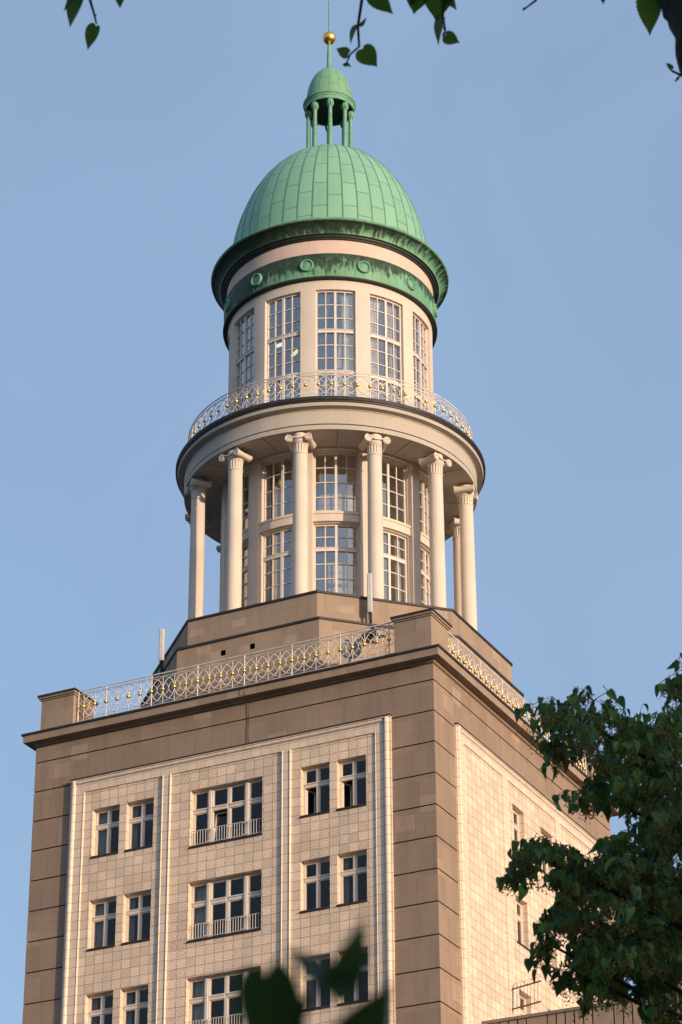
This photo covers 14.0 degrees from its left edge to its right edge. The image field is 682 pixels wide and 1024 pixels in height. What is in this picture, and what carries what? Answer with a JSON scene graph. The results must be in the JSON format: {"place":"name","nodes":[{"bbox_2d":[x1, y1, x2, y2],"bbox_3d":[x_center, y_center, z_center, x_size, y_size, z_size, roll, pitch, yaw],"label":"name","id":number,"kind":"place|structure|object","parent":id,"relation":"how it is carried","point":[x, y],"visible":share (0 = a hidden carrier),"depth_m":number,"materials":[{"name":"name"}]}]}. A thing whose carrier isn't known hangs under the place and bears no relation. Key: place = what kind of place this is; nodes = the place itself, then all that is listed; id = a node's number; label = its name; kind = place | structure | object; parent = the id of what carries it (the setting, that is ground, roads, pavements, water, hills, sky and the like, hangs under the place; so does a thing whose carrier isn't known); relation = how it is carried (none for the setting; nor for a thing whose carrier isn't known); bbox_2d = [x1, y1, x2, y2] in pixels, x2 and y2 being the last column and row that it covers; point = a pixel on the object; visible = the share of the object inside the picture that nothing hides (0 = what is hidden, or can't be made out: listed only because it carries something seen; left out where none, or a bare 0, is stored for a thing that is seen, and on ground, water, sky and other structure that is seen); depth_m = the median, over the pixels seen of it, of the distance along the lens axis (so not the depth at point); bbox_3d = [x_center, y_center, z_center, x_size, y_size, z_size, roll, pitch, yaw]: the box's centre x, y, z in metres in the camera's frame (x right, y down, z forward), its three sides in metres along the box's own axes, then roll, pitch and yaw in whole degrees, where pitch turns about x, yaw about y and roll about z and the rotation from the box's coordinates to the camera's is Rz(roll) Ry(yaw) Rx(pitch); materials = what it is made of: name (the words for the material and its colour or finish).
{"place":"outdoors","nodes":[
{"label":"outdoors","id":0,"kind":"place"},
{"bbox_2d":[235,913,394,1023],"bbox_3d":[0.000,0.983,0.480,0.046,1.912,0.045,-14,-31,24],"label":"linden shoot","id":1,"kind":"object","parent":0,"point":[272,994],"visible":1,"depth_m":0.91,"materials":[{"name":"green plant"}]},
{"bbox_2d":[21,0,618,1023],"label":"stone tower","id":2,"kind":"structure","parent":0,"point":[261,774],"depth_m":95.78,"materials":[{"name":"stone"}]},
{"bbox_2d":[88,992,112,1023],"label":"window","id":3,"kind":"structure","parent":2,"relation":"in","point":[100,1007],"depth_m":92.55,"materials":[{"name":"paint"}]},
{"bbox_2d":[86,898,116,950],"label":"window","id":4,"kind":"structure","parent":2,"relation":"in","point":[103,927],"depth_m":93.97,"materials":[{"name":"glass"}]},
{"bbox_2d":[90,807,119,858],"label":"window","id":5,"kind":"structure","parent":2,"relation":"in","point":[107,820],"depth_m":95.52,"materials":[{"name":"glass"}]},
{"bbox_2d":[122,986,147,1023],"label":"window","id":6,"kind":"structure","parent":2,"relation":"in","point":[135,1001],"depth_m":92.01,"materials":[{"name":"paint"}]},
{"bbox_2d":[121,892,150,944],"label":"window","id":7,"kind":"structure","parent":2,"relation":"in","point":[138,906],"depth_m":93.46,"materials":[{"name":"glass"}]},
{"bbox_2d":[124,800,153,851],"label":"window","id":8,"kind":"structure","parent":2,"relation":"in","point":[140,814],"depth_m":95.03,"materials":[{"name":"glass"}]},
{"bbox_2d":[159,629,164,675],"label":"panel antenna","id":9,"kind":"object","parent":2,"relation":"on","point":[161,643],"visible":0.81,"depth_m":99.56,"materials":[{"name":"plastic"}]},
{"bbox_2d":[186,872,261,942],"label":"window","id":10,"kind":"structure","parent":2,"relation":"in","point":[232,905],"depth_m":92.28,"materials":[{"name":"glass"}]},
{"bbox_2d":[187,968,260,1023],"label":"window","id":11,"kind":"structure","parent":2,"relation":"in","point":[212,999],"depth_m":90.85,"materials":[{"name":"paint"}]},
{"bbox_2d":[188,779,261,848],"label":"window","id":12,"kind":"structure","parent":2,"relation":"in","point":[231,812],"depth_m":93.92,"materials":[{"name":"glass"}]},
{"bbox_2d":[235,310,253,410],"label":"window","id":13,"kind":"structure","parent":2,"relation":"in","point":[242,340],"depth_m":107.26,"materials":[{"name":"paint"}]},
{"bbox_2d":[241,543,248,606],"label":"window","id":14,"kind":"structure","parent":2,"relation":"in","point":[244,569],"depth_m":102.47,"materials":[{"name":"paint"}]},
{"bbox_2d":[242,472,248,530],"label":"window","id":15,"kind":"structure","parent":2,"relation":"in","point":[244,518],"depth_m":103.96,"materials":[{"name":"paint"}]},
{"bbox_2d":[263,528,292,601],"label":"window","id":16,"kind":"structure","parent":2,"relation":"in","point":[272,556],"depth_m":101.55,"materials":[{"name":"paint"}]},
{"bbox_2d":[264,456,292,520],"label":"window","id":17,"kind":"structure","parent":2,"relation":"in","point":[283,460],"depth_m":103.02,"materials":[{"name":"paint"}]},
{"bbox_2d":[276,309,281,347],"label":"ceiling lamp","id":18,"kind":"object","parent":2,"relation":"hanging from","point":[279,345],"visible":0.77,"depth_m":106.89,"materials":[{"name":"white"}]},
{"bbox_2d":[266,293,299,401],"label":"window","id":19,"kind":"structure","parent":2,"relation":"in","point":[284,336],"depth_m":105.91,"materials":[{"name":"paint"}]},
{"bbox_2d":[290,304,297,356],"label":"ceiling lamp","id":20,"kind":"object","parent":2,"relation":"hanging from","point":[295,352],"visible":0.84,"depth_m":106.44,"materials":[{"name":"white"}]},
{"bbox_2d":[299,765,329,817],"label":"window","id":21,"kind":"structure","parent":2,"relation":"in","point":[316,780],"depth_m":92.49,"materials":[{"name":"glass"}]},
{"bbox_2d":[299,858,329,912],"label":"window","id":22,"kind":"structure","parent":2,"relation":"in","point":[316,874],"depth_m":91.03,"materials":[{"name":"glass"}]},
{"bbox_2d":[303,955,330,1010],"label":"window","id":23,"kind":"structure","parent":2,"relation":"in","point":[321,1001],"depth_m":89.16,"materials":[{"name":"glass"}]},
{"bbox_2d":[316,291,354,395],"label":"window","id":24,"kind":"structure","parent":2,"relation":"in","point":[322,302],"depth_m":105.53,"materials":[{"name":"paint"}]},
{"bbox_2d":[314,453,357,511],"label":"window","id":25,"kind":"structure","parent":2,"relation":"in","point":[315,454],"depth_m":102.57,"materials":[{"name":"paint"}]},
{"bbox_2d":[314,524,358,595],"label":"window","id":26,"kind":"structure","parent":2,"relation":"in","point":[350,551],"depth_m":101.13,"materials":[{"name":"paint"}]},
{"bbox_2d":[338,638,360,661],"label":"satellite dish","id":27,"kind":"object","parent":2,"relation":"on","point":[349,650],"visible":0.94,"depth_m":94.51,"materials":[{"name":"grey metal"}]},
{"bbox_2d":[336,757,366,810],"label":"window","id":28,"kind":"structure","parent":2,"relation":"in","point":[352,772],"depth_m":91.97,"materials":[{"name":"paint"}]},
{"bbox_2d":[336,851,367,906],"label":"window","id":29,"kind":"structure","parent":2,"relation":"in","point":[353,867],"depth_m":90.26,"materials":[{"name":"glass"}]},
{"bbox_2d":[336,949,367,1005],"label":"window","id":30,"kind":"structure","parent":2,"relation":"in","point":[362,994],"depth_m":90.06,"materials":[{"name":"paint"}]},
{"bbox_2d":[367,573,372,622],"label":"panel antenna","id":31,"kind":"object","parent":2,"relation":"on","point":[369,596],"visible":0.84,"depth_m":97.38,"materials":[{"name":"plastic"}]},
{"bbox_2d":[363,627,385,638],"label":"floodlight","id":32,"kind":"object","parent":2,"relation":"attached to","point":[370,636],"visible":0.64,"depth_m":96.31,"materials":[{"name":"black metal"}]},
{"bbox_2d":[370,295,401,403],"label":"window","id":33,"kind":"structure","parent":2,"relation":"in","point":[389,313],"depth_m":106.11,"materials":[{"name":"paint"}]},
{"bbox_2d":[382,459,405,523],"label":"window","id":34,"kind":"structure","parent":2,"relation":"in","point":[387,489],"depth_m":103.25,"materials":[{"name":"paint"}]},
{"bbox_2d":[383,531,406,601],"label":"window","id":35,"kind":"structure","parent":2,"relation":"in","point":[397,559],"depth_m":101.80,"materials":[{"name":"paint"}]},
{"bbox_2d":[413,314,427,410],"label":"window","id":36,"kind":"structure","parent":2,"relation":"in","point":[421,331],"depth_m":107.57,"materials":[{"name":"paint"}]},
{"bbox_2d":[419,477,428,536],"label":"window","id":37,"kind":"structure","parent":2,"relation":"in","point":[424,492],"depth_m":104.58,"materials":[{"name":"paint"}]},
{"bbox_2d":[421,548,430,605],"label":"window","id":38,"kind":"structure","parent":2,"relation":"in","point":[425,573],"depth_m":103.15,"materials":[{"name":"paint"}]},
{"bbox_2d":[512,809,519,851],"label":"window","id":39,"kind":"structure","parent":2,"relation":"in","point":[515,815],"depth_m":95.88,"materials":[{"name":"paint"}]},
{"bbox_2d":[516,901,528,950],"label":"window","id":40,"kind":"structure","parent":2,"relation":"in","point":[519,918],"depth_m":94.29,"materials":[{"name":"paint"}]},
{"bbox_2d":[519,994,525,1014],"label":"window","id":41,"kind":"structure","parent":2,"relation":"in","point":[523,1010],"depth_m":92.94,"materials":[{"name":"paint"}]},
{"bbox_2d":[512,976,540,1010],"bbox_3d":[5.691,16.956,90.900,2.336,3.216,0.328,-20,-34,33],"label":"balcony railing","id":42,"kind":"object","parent":2,"relation":"attached to","point":[527,1004],"visible":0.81,"depth_m":91.08,"materials":[{"name":"metal"}]},
{"bbox_2d":[541,833,547,874],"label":"window","id":43,"kind":"structure","parent":2,"relation":"in","point":[544,867],"depth_m":97.64,"materials":[{"name":"paint"}]},
{"bbox_2d":[0,0,681,1023],"label":"sky","id":44,"kind":"structure","parent":0,"point":[537,153],"materials":[{"name":"blue"}]},
{"bbox_2d":[63,0,681,81],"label":"linden tree","id":45,"kind":"object","parent":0,"point":[649,11],"visible":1,"depth_m":8.05,"materials":[{"name":"green plant"}]},
{"bbox_2d":[481,982,681,1023],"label":"wing building","id":46,"kind":"structure","parent":0,"point":[562,1016],"depth_m":87.43,"materials":[{"name":"stone"}]},
{"bbox_2d":[496,653,681,1023],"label":"linden tree","id":47,"kind":"object","parent":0,"point":[638,942],"visible":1,"depth_m":13.69,"materials":[{"name":"green plant"}]}
]}

